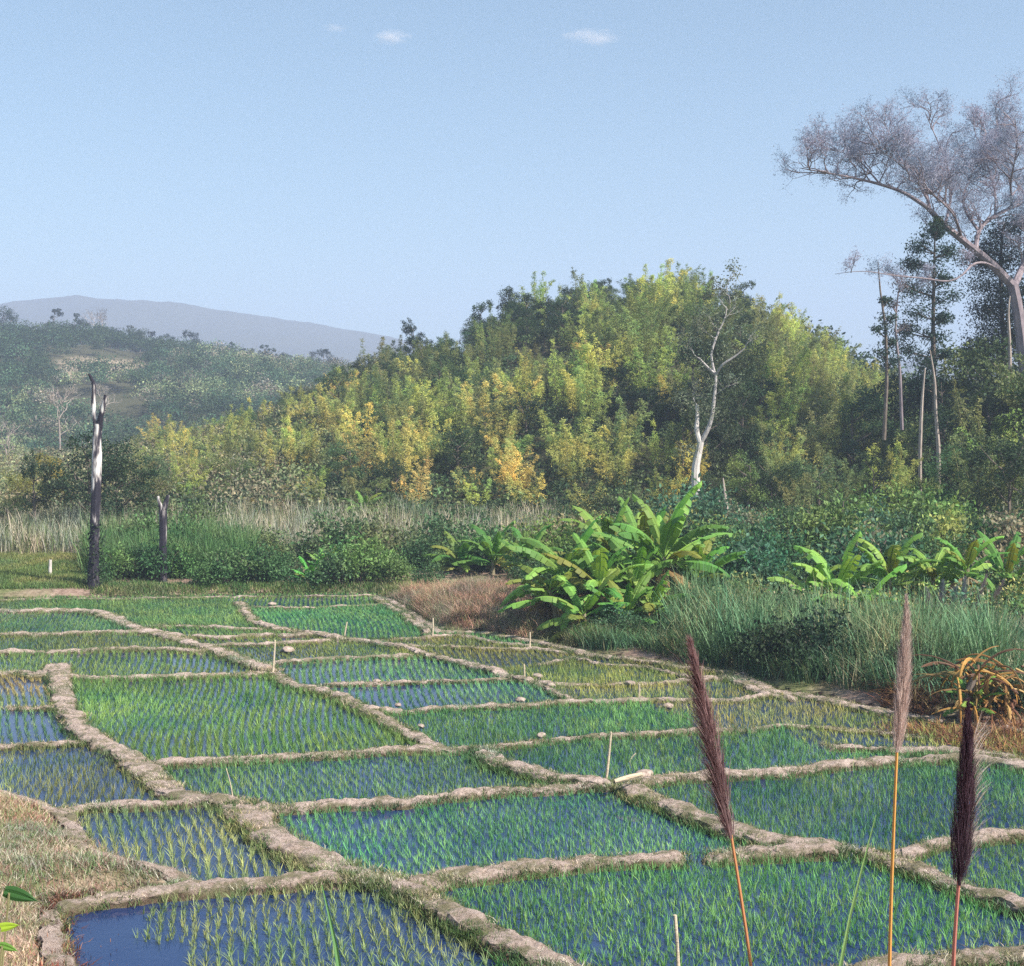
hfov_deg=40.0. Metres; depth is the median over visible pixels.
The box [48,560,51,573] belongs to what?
white post
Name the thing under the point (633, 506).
shrub
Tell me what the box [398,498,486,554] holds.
shrub
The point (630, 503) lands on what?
shrub
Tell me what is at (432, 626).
bamboo stake
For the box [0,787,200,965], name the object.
bank grass
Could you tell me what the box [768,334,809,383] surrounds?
bamboo clump
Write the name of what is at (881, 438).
bamboo clump
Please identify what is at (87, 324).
broadleaf tree
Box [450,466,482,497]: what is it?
bamboo clump
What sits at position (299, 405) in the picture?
bamboo clump
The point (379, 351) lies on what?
bamboo clump
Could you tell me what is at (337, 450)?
broadleaf tree
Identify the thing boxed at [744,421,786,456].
bamboo clump
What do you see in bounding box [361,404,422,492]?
bamboo clump
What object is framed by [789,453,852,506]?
broadleaf tree
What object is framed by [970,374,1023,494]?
broadleaf tree
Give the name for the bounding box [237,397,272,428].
bamboo clump
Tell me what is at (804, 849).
earth bund
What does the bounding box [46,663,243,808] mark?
earth bund
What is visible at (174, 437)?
bamboo clump
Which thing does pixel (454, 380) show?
broadleaf tree
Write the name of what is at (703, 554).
banana plant
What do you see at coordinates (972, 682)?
dead banana plant
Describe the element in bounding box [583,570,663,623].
banana plant
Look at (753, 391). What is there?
broadleaf tree
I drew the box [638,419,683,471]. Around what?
bamboo clump
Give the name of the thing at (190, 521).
shrub
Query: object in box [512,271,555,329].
bamboo clump
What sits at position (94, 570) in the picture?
burnt snag
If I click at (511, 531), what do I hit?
shrub
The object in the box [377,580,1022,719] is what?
bank edge grass
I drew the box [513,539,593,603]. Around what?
shrub
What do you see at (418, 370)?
bamboo clump
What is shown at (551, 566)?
banana plant
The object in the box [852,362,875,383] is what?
bamboo clump
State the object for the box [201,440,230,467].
bamboo clump
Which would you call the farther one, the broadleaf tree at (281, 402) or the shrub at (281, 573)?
the broadleaf tree at (281, 402)
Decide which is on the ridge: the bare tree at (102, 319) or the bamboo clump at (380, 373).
the bare tree at (102, 319)
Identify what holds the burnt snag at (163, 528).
on the ground at (640, 652)
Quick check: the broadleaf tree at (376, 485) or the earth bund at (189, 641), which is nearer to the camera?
the earth bund at (189, 641)
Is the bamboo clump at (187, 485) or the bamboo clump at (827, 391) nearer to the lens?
the bamboo clump at (187, 485)
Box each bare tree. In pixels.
[0,419,23,457]
[37,379,81,451]
[81,309,105,343]
[94,308,107,346]
[95,383,121,425]
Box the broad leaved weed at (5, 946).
[0,942,18,965]
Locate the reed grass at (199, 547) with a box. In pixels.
[60,509,271,578]
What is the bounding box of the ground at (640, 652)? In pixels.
[0,532,1023,965]
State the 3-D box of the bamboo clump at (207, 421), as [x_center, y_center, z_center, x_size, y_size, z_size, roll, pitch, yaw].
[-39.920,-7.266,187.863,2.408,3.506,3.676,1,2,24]
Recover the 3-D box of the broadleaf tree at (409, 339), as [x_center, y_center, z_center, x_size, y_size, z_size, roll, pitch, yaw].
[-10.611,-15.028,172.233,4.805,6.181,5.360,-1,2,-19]
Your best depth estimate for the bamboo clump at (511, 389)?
127.85 m
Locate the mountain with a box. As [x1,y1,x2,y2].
[0,295,1018,380]
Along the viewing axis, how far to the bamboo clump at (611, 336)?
136.93 m
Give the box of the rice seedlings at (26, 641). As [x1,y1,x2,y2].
[0,591,1023,965]
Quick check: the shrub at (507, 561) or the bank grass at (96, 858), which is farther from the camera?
the shrub at (507, 561)
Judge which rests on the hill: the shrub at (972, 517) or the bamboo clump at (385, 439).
the bamboo clump at (385, 439)
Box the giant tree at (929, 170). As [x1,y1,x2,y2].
[772,66,1023,372]
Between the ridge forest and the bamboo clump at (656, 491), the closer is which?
the bamboo clump at (656, 491)
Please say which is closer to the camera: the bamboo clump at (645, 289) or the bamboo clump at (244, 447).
the bamboo clump at (244, 447)
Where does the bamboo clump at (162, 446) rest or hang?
on the hill
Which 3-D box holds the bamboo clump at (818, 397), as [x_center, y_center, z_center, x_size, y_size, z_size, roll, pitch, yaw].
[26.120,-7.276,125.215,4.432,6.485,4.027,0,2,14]
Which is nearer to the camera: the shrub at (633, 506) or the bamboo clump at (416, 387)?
the shrub at (633, 506)
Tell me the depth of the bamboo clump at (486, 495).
103.63 m
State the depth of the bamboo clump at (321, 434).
127.49 m
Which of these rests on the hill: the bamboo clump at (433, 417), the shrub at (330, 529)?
the bamboo clump at (433, 417)
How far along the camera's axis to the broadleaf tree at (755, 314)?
159.86 m
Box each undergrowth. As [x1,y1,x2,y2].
[102,296,1022,517]
[501,498,1023,620]
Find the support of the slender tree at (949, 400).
on the hill
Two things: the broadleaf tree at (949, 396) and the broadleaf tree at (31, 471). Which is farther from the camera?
the broadleaf tree at (949, 396)
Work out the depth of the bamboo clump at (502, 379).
136.04 m
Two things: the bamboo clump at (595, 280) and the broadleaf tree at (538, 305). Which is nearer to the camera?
the broadleaf tree at (538, 305)
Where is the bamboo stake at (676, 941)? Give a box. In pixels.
[673,914,679,965]
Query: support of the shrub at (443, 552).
on the ground at (640, 652)
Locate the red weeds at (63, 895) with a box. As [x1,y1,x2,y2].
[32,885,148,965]
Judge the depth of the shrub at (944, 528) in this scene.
68.03 m
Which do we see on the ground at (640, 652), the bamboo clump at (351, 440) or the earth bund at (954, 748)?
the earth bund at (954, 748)
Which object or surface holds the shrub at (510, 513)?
on the ground at (640, 652)
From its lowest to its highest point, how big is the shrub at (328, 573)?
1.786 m
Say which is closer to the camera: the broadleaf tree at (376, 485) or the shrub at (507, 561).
the shrub at (507, 561)
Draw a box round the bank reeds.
[777,591,1023,713]
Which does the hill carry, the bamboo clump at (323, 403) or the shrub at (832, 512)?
the bamboo clump at (323, 403)
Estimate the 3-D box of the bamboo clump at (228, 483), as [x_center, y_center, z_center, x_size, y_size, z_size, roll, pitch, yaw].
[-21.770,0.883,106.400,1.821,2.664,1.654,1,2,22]
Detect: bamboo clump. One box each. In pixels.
[122,458,157,486]
[129,436,157,457]
[136,435,171,459]
[137,413,170,445]
[150,429,184,453]
[152,414,184,443]
[164,421,193,455]
[168,441,206,477]
[170,449,212,496]
[177,448,202,464]
[177,473,201,501]
[185,428,204,445]
[189,482,214,501]
[190,421,210,443]
[200,437,216,451]
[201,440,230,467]
[203,416,222,427]
[204,414,243,446]
[212,432,241,450]
[213,477,235,495]
[219,410,240,425]
[223,430,258,468]
[226,403,254,432]
[229,437,258,456]
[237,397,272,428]
[238,435,254,450]
[248,423,278,457]
[248,436,281,479]
[262,416,305,451]
[275,415,315,459]
[277,385,299,410]
[279,386,314,433]
[281,423,321,475]
[296,470,325,503]
[299,383,314,399]
[299,388,333,421]
[302,424,332,443]
[302,465,332,484]
[306,382,356,433]
[310,448,331,471]
[316,430,356,469]
[322,387,362,426]
[324,371,358,397]
[326,416,378,477]
[329,375,367,404]
[329,420,368,448]
[331,367,368,408]
[334,468,369,504]
[336,402,383,445]
[347,387,377,418]
[356,337,400,393]
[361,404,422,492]
[364,362,389,393]
[370,361,415,433]
[370,383,419,423]
[370,419,415,461]
[371,357,410,393]
[381,334,406,356]
[381,401,414,441]
[391,379,437,417]
[392,456,433,507]
[393,356,422,380]
[394,351,438,390]
[399,387,430,428]
[400,407,463,453]
[403,374,431,396]
[405,420,440,473]
[406,376,440,417]
[412,337,438,373]
[414,331,457,373]
[417,386,444,426]
[418,366,473,437]
[424,428,474,476]
[433,341,463,367]
[441,365,497,427]
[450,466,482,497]
[453,380,508,438]
[462,349,506,396]
[463,342,486,368]
[463,478,492,506]
[465,356,504,399]
[472,316,504,361]
[473,410,524,456]
[484,426,538,501]
[485,304,515,347]
[485,324,517,366]
[485,432,534,484]
[491,372,542,417]
[492,381,545,431]
[496,315,522,349]
[496,366,536,397]
[504,360,538,401]
[504,471,547,509]
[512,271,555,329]
[515,344,543,388]
[524,341,547,373]
[526,348,562,401]
[528,350,561,385]
[533,285,563,326]
[537,409,590,455]
[545,337,596,411]
[545,417,605,475]
[546,431,589,489]
[557,302,603,354]
[558,366,597,418]
[560,306,605,368]
[564,319,618,364]
[565,481,606,512]
[566,279,607,307]
[566,328,628,396]
[568,267,609,313]
[571,340,611,378]
[574,364,617,426]
[577,292,609,319]
[580,292,605,316]
[587,412,636,473]
[589,304,621,343]
[590,449,637,491]
[594,396,654,459]
[598,304,627,337]
[602,293,659,373]
[610,273,656,320]
[622,347,674,394]
[625,262,665,317]
[627,283,678,361]
[634,278,668,306]
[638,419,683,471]
[641,302,679,344]
[642,258,692,320]
[644,280,682,312]
[644,464,688,507]
[650,325,689,365]
[653,268,706,323]
[656,374,704,422]
[662,354,709,389]
[665,372,703,395]
[666,261,700,286]
[670,430,710,491]
[672,270,695,296]
[672,303,701,329]
[681,283,717,308]
[682,271,716,309]
[683,290,715,340]
[690,275,715,302]
[699,311,738,353]
[706,289,743,336]
[711,418,744,454]
[719,300,753,332]
[720,289,750,311]
[726,348,770,399]
[733,331,783,371]
[739,319,760,350]
[744,301,785,355]
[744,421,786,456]
[747,390,805,441]
[750,292,793,335]
[750,306,782,354]
[756,434,810,500]
[759,430,800,488]
[759,444,804,475]
[762,339,819,422]
[763,302,787,323]
[766,339,809,399]
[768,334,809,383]
[772,302,812,349]
[772,330,798,360]
[773,469,818,511]
[779,308,806,336]
[779,328,789,342]
[781,324,819,369]
[781,332,820,373]
[781,338,814,357]
[783,365,828,427]
[786,306,808,343]
[786,356,835,397]
[786,426,840,476]
[795,398,838,456]
[798,325,828,353]
[800,380,849,421]
[806,463,850,503]
[807,322,840,354]
[808,341,843,389]
[808,341,845,396]
[811,411,861,476]
[813,346,848,375]
[814,441,865,494]
[816,334,843,367]
[817,372,869,433]
[819,338,861,371]
[819,475,862,512]
[827,364,860,386]
[835,363,860,392]
[840,359,861,384]
[840,451,895,494]
[841,340,857,369]
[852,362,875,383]
[852,385,879,442]
[857,414,910,457]
[858,420,901,483]
[861,357,889,388]
[861,440,923,495]
[877,358,911,390]
[879,448,923,503]
[898,451,930,486]
[941,417,1013,498]
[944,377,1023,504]
[948,433,1023,515]
[948,434,1012,516]
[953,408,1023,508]
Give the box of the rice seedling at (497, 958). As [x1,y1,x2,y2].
[483,948,503,965]
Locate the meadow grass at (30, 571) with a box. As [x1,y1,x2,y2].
[0,550,107,589]
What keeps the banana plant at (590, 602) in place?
on the ground at (640, 652)
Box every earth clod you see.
[280,646,294,652]
[366,705,379,708]
[515,697,525,701]
[531,673,542,678]
[536,732,545,737]
[546,682,555,687]
[625,680,634,684]
[635,769,652,776]
[662,703,672,708]
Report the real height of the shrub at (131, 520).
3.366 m
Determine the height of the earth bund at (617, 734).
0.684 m
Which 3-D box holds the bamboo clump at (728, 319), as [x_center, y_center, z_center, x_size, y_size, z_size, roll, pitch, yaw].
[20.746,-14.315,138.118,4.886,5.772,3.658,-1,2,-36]
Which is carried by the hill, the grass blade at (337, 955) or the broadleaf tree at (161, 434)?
the broadleaf tree at (161, 434)
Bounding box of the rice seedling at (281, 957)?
[276,947,284,958]
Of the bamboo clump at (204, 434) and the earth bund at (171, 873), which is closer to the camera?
the earth bund at (171, 873)
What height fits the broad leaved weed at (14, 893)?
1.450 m
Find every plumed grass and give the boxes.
[665,634,751,965]
[888,593,917,965]
[946,697,999,965]
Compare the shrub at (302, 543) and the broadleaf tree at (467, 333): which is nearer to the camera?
the shrub at (302, 543)
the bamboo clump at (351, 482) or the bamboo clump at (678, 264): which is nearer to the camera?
the bamboo clump at (351, 482)
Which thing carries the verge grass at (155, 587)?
on the ground at (640, 652)
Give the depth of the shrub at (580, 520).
83.70 m
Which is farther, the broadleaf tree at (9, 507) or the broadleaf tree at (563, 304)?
the broadleaf tree at (563, 304)
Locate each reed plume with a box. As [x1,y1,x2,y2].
[921,587,931,611]
[936,578,948,607]
[949,585,959,609]
[958,576,968,610]
[971,574,987,610]
[989,578,1006,609]
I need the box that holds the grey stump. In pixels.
[718,478,728,515]
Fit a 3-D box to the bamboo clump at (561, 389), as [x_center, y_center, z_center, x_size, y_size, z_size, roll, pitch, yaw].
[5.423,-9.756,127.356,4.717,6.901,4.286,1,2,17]
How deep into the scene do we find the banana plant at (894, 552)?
56.84 m
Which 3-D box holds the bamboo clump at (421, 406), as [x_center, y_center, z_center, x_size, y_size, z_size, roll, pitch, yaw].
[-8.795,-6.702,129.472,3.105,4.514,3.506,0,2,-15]
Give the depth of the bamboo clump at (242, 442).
134.38 m
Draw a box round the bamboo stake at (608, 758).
[605,732,611,778]
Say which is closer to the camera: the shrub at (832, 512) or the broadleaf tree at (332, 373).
the shrub at (832, 512)
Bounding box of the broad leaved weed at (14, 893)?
[1,886,38,965]
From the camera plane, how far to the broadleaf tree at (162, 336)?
502.65 m
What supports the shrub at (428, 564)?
on the ground at (640, 652)
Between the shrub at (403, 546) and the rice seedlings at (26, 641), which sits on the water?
the rice seedlings at (26, 641)
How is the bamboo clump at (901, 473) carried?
on the ground at (640, 652)
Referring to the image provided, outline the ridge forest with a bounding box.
[0,318,372,454]
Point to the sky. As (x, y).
(369, 166)
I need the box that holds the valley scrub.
[0,389,353,518]
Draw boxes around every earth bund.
[0,607,277,671]
[0,629,187,637]
[0,645,206,655]
[0,664,55,679]
[0,740,84,750]
[1,594,370,600]
[1,790,192,884]
[8,705,54,711]
[36,909,76,965]
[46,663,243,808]
[54,869,379,916]
[58,795,202,815]
[68,671,266,682]
[154,744,468,769]
[158,624,260,631]
[193,632,311,639]
[219,804,387,891]
[220,638,331,647]
[233,601,344,641]
[256,604,376,608]
[256,778,612,816]
[269,672,444,745]
[270,653,413,664]
[324,677,512,687]
[343,637,533,684]
[369,597,431,633]
[374,634,528,646]
[377,597,729,674]
[378,693,768,715]
[378,878,580,965]
[407,644,567,654]
[408,849,687,892]
[474,749,608,792]
[495,726,735,750]
[536,684,577,698]
[538,675,724,688]
[542,656,691,677]
[617,784,847,857]
[631,752,1023,788]
[701,841,841,867]
[721,675,800,701]
[734,672,1023,733]
[750,723,920,739]
[826,744,1015,757]
[851,945,1023,965]
[855,847,1023,919]
[894,827,1023,860]
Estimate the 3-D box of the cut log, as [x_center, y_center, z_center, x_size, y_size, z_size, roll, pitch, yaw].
[2.598,6.596,31.488,0.669,0.146,0.124,-8,4,-14]
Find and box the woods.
[765,297,984,418]
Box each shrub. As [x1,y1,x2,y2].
[84,558,121,580]
[99,538,140,577]
[108,509,152,541]
[114,551,151,578]
[118,498,203,541]
[125,529,197,580]
[126,494,174,521]
[138,538,200,578]
[142,505,219,543]
[163,496,192,515]
[168,494,232,526]
[168,559,206,579]
[179,528,239,541]
[185,556,226,586]
[196,535,262,583]
[224,530,295,581]
[228,563,254,581]
[237,525,289,558]
[241,521,303,561]
[247,546,299,583]
[266,534,317,563]
[272,551,315,582]
[282,565,323,586]
[286,534,321,561]
[290,500,378,564]
[305,538,369,586]
[312,560,340,582]
[320,525,401,584]
[327,518,385,545]
[328,502,417,558]
[340,533,409,580]
[363,490,417,522]
[365,546,419,581]
[388,536,412,555]
[397,529,449,568]
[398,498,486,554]
[400,550,418,566]
[404,503,436,520]
[408,559,450,586]
[412,556,444,569]
[426,542,453,566]
[441,552,480,572]
[445,502,483,524]
[450,550,498,571]
[452,518,515,557]
[461,507,498,523]
[468,526,515,571]
[478,522,523,548]
[491,502,526,526]
[498,548,536,577]
[501,509,576,569]
[501,595,518,608]
[512,559,541,584]
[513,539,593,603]
[516,505,591,557]
[534,494,580,523]
[557,513,603,534]
[560,537,592,553]
[568,513,633,552]
[571,482,625,517]
[571,506,628,542]
[575,503,603,520]
[587,598,642,631]
[606,481,655,515]
[611,501,658,523]
[611,615,653,635]
[615,547,691,608]
[645,471,742,524]
[647,494,725,542]
[651,492,744,543]
[683,509,752,555]
[705,526,802,590]
[707,536,796,593]
[708,505,775,542]
[716,495,751,516]
[717,498,763,527]
[718,511,814,571]
[726,605,810,676]
[737,503,837,552]
[743,507,765,522]
[746,499,806,535]
[755,493,791,513]
[757,633,831,668]
[765,598,875,677]
[775,500,812,523]
[777,482,901,551]
[777,493,879,554]
[793,498,874,537]
[807,509,923,595]
[810,636,862,675]
[821,508,930,577]
[843,490,912,527]
[846,645,883,680]
[851,474,929,521]
[863,493,911,513]
[867,631,939,675]
[873,498,955,544]
[878,513,983,581]
[882,477,976,529]
[908,479,980,514]
[913,502,986,555]
[919,489,993,535]
[924,496,1007,546]
[953,532,1023,590]
[954,499,1023,562]
[961,507,1022,556]
[964,596,1022,618]
[978,506,1013,533]
[985,673,1023,714]
[994,498,1023,517]
[995,557,1023,597]
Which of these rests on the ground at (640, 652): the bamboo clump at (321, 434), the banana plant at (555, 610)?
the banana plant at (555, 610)
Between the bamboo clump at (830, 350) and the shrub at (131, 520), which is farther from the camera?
the bamboo clump at (830, 350)
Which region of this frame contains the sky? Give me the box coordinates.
[0,0,1023,365]
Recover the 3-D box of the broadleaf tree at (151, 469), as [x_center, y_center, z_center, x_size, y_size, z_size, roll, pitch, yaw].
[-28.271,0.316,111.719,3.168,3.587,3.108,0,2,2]
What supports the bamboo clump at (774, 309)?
on the hill
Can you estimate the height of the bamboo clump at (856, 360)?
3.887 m
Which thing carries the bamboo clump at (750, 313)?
on the hill
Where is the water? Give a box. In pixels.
[0,594,1023,965]
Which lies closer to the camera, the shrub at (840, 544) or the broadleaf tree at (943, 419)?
the shrub at (840, 544)
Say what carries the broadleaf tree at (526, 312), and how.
on the hill
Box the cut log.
[614,772,642,782]
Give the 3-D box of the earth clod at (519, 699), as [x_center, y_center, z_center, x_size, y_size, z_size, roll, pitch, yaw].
[0.249,6.564,42.624,0.329,0.159,0.262,1,2,17]
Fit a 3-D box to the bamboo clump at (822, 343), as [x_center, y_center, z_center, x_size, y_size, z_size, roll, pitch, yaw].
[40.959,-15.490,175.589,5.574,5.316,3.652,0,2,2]
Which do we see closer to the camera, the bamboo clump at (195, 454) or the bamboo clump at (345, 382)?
the bamboo clump at (195, 454)
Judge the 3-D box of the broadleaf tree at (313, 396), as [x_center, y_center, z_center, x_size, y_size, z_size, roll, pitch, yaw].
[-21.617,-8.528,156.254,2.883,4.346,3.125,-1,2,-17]
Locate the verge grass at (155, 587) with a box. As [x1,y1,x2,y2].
[84,577,410,596]
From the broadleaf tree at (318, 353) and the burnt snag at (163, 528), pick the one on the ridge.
the broadleaf tree at (318, 353)
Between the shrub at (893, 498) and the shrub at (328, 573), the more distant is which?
the shrub at (893, 498)
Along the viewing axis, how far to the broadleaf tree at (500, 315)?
175.42 m
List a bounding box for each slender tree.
[50,308,63,319]
[71,313,81,344]
[126,325,133,335]
[147,331,155,339]
[259,344,269,355]
[267,348,275,357]
[321,349,330,359]
[866,262,901,439]
[885,270,912,429]
[887,215,965,460]
[918,376,953,447]
[953,207,1023,368]
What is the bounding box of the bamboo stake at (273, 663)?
[272,640,275,671]
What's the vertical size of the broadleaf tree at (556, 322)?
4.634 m
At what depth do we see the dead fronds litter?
38.84 m
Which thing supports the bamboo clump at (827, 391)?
on the hill
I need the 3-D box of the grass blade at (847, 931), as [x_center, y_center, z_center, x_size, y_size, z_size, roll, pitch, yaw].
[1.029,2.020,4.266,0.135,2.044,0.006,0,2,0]
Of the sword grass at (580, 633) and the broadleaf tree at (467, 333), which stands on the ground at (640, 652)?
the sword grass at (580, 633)
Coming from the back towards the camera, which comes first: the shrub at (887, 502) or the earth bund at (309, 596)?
the shrub at (887, 502)
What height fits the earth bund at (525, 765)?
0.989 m
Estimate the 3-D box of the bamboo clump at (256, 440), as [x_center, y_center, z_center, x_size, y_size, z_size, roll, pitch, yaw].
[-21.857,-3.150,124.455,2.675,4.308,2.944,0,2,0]
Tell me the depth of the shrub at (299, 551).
81.44 m
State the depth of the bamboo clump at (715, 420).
113.80 m
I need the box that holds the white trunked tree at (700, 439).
[666,257,765,503]
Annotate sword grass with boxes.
[557,605,815,684]
[641,557,1023,688]
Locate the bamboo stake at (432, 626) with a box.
[432,618,433,635]
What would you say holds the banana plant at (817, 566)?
on the ground at (640, 652)
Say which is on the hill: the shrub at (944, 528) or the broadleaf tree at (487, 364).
the broadleaf tree at (487, 364)
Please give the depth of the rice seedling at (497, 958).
21.36 m
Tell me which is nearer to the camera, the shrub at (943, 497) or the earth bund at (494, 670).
the earth bund at (494, 670)
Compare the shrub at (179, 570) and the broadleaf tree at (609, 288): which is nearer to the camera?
the shrub at (179, 570)
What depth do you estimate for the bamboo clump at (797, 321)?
188.21 m
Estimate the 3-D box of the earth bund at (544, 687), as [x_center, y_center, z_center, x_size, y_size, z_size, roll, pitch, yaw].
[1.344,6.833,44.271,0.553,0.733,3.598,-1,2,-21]
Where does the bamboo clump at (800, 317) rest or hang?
on the hill
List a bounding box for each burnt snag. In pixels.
[83,373,111,588]
[157,495,169,581]
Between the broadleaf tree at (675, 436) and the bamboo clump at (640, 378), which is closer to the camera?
the broadleaf tree at (675, 436)
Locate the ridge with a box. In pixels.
[0,344,307,448]
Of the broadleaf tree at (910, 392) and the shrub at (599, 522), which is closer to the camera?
the shrub at (599, 522)
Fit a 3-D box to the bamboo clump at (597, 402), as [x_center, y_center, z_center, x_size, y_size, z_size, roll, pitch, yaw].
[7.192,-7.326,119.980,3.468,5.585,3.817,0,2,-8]
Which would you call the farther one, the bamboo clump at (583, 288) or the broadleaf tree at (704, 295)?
the bamboo clump at (583, 288)
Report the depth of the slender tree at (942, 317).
107.34 m
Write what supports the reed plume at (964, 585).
on the ground at (640, 652)
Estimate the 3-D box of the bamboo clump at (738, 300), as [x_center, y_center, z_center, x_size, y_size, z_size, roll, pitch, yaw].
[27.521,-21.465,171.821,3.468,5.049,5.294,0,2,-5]
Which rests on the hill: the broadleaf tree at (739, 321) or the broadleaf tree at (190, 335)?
the broadleaf tree at (739, 321)
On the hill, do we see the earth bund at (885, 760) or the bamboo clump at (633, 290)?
the bamboo clump at (633, 290)
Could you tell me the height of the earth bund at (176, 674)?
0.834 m
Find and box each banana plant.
[291,556,323,581]
[302,545,340,580]
[338,490,391,513]
[422,530,488,573]
[452,521,518,574]
[491,523,562,563]
[497,561,597,624]
[503,515,636,614]
[535,568,629,643]
[544,532,652,630]
[559,497,646,579]
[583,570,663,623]
[589,537,685,610]
[592,481,732,608]
[598,496,697,583]
[615,570,693,617]
[649,537,746,591]
[762,563,843,603]
[785,531,886,607]
[811,564,915,615]
[847,532,941,597]
[894,547,977,596]
[911,646,1023,726]
[923,536,1007,610]
[943,675,1005,720]
[974,530,1023,604]
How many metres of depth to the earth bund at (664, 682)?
45.76 m
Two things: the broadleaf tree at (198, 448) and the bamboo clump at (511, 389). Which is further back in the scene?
the broadleaf tree at (198, 448)
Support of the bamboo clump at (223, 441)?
on the hill
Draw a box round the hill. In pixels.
[0,311,929,516]
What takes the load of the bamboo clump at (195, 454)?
on the hill
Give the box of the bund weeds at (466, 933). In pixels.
[0,593,1023,965]
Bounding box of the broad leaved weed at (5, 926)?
[0,922,18,934]
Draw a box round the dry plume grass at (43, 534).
[0,487,571,553]
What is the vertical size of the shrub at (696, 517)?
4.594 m
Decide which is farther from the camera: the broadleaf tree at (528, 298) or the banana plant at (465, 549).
the broadleaf tree at (528, 298)
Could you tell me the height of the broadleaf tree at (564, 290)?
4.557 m
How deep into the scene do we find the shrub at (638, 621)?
53.84 m
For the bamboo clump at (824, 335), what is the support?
on the hill
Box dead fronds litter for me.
[853,665,1023,755]
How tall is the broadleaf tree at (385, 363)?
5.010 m
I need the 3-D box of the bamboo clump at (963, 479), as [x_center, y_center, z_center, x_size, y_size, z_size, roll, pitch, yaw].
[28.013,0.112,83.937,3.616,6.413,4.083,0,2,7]
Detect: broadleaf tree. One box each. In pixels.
[0,305,18,325]
[0,468,42,513]
[0,493,24,533]
[17,449,59,526]
[32,452,73,501]
[43,429,146,515]
[72,319,90,344]
[84,452,160,523]
[95,326,119,347]
[112,330,121,349]
[128,327,148,351]
[130,433,156,445]
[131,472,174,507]
[141,453,173,471]
[142,466,175,494]
[154,428,179,448]
[158,333,170,340]
[182,329,199,344]
[186,454,218,488]
[189,443,212,457]
[213,455,256,485]
[225,407,257,430]
[262,416,279,432]
[272,400,298,416]
[272,411,304,429]
[277,390,298,403]
[290,390,305,408]
[295,385,316,392]
[305,413,320,432]
[306,389,326,411]
[309,348,325,362]
[310,363,345,395]
[314,371,358,412]
[325,353,339,364]
[325,438,369,483]
[331,363,370,388]
[348,360,366,383]
[354,354,377,382]
[361,371,383,394]
[361,476,390,504]
[362,356,391,381]
[367,375,407,399]
[370,457,415,491]
[374,348,407,373]
[378,354,414,370]
[382,362,416,384]
[390,343,424,370]
[400,318,425,353]
[404,335,433,366]
[425,351,454,378]
[427,359,457,386]
[433,341,459,366]
[433,424,487,469]
[436,334,464,357]
[441,366,484,407]
[444,369,466,394]
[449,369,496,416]
[457,320,473,344]
[460,299,493,338]
[460,320,487,347]
[462,317,492,345]
[462,361,495,382]
[464,334,485,347]
[466,404,500,445]
[470,322,502,347]
[471,320,501,341]
[490,285,519,321]
[493,300,519,327]
[495,392,549,436]
[496,304,539,344]
[498,293,532,318]
[498,300,525,323]
[511,317,539,343]
[513,292,545,324]
[517,308,537,331]
[527,326,555,353]
[532,295,559,337]
[545,296,573,337]
[547,310,585,350]
[554,293,572,312]
[558,285,590,299]
[559,286,580,312]
[564,307,588,329]
[581,280,613,297]
[589,277,611,299]
[592,282,614,303]
[592,363,638,404]
[596,285,616,302]
[608,318,646,351]
[608,385,652,427]
[609,289,621,299]
[613,297,639,314]
[616,279,648,298]
[647,392,689,429]
[654,315,677,335]
[659,405,715,477]
[664,285,684,311]
[668,318,729,409]
[678,348,717,372]
[681,388,746,475]
[690,327,775,429]
[691,290,714,312]
[700,473,722,497]
[702,347,734,375]
[703,420,762,468]
[704,309,730,333]
[712,379,765,456]
[714,447,740,475]
[715,391,756,428]
[721,314,754,351]
[723,287,750,316]
[724,448,770,512]
[725,279,755,308]
[725,465,776,509]
[738,453,801,509]
[739,373,784,417]
[744,309,775,339]
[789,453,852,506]
[822,381,889,481]
[837,377,919,457]
[853,452,903,506]
[863,371,944,447]
[867,409,942,481]
[889,419,940,486]
[897,375,970,462]
[899,405,966,493]
[902,362,992,461]
[903,474,947,498]
[919,441,987,500]
[921,336,1021,426]
[927,340,1012,451]
[931,328,1023,451]
[946,373,1023,470]
[948,436,1006,505]
[955,428,1023,515]
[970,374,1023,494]
[982,346,1023,423]
[990,351,1023,447]
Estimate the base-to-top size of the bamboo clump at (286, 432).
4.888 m
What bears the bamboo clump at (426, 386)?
on the hill
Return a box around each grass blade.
[215,917,220,965]
[321,885,340,965]
[839,815,875,965]
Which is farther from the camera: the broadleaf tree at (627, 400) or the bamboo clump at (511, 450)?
the broadleaf tree at (627, 400)
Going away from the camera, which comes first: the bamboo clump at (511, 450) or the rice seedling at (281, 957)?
the rice seedling at (281, 957)
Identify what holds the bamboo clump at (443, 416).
on the hill
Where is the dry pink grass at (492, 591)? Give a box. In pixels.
[389,574,555,639]
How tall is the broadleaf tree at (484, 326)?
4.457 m
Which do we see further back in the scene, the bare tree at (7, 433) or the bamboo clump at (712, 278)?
the bare tree at (7, 433)
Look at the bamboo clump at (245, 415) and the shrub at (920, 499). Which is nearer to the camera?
the shrub at (920, 499)
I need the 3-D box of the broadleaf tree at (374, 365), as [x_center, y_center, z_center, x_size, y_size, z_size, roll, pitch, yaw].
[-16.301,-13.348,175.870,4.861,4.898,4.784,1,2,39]
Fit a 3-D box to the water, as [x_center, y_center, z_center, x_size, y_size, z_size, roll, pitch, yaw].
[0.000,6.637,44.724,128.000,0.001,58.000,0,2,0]

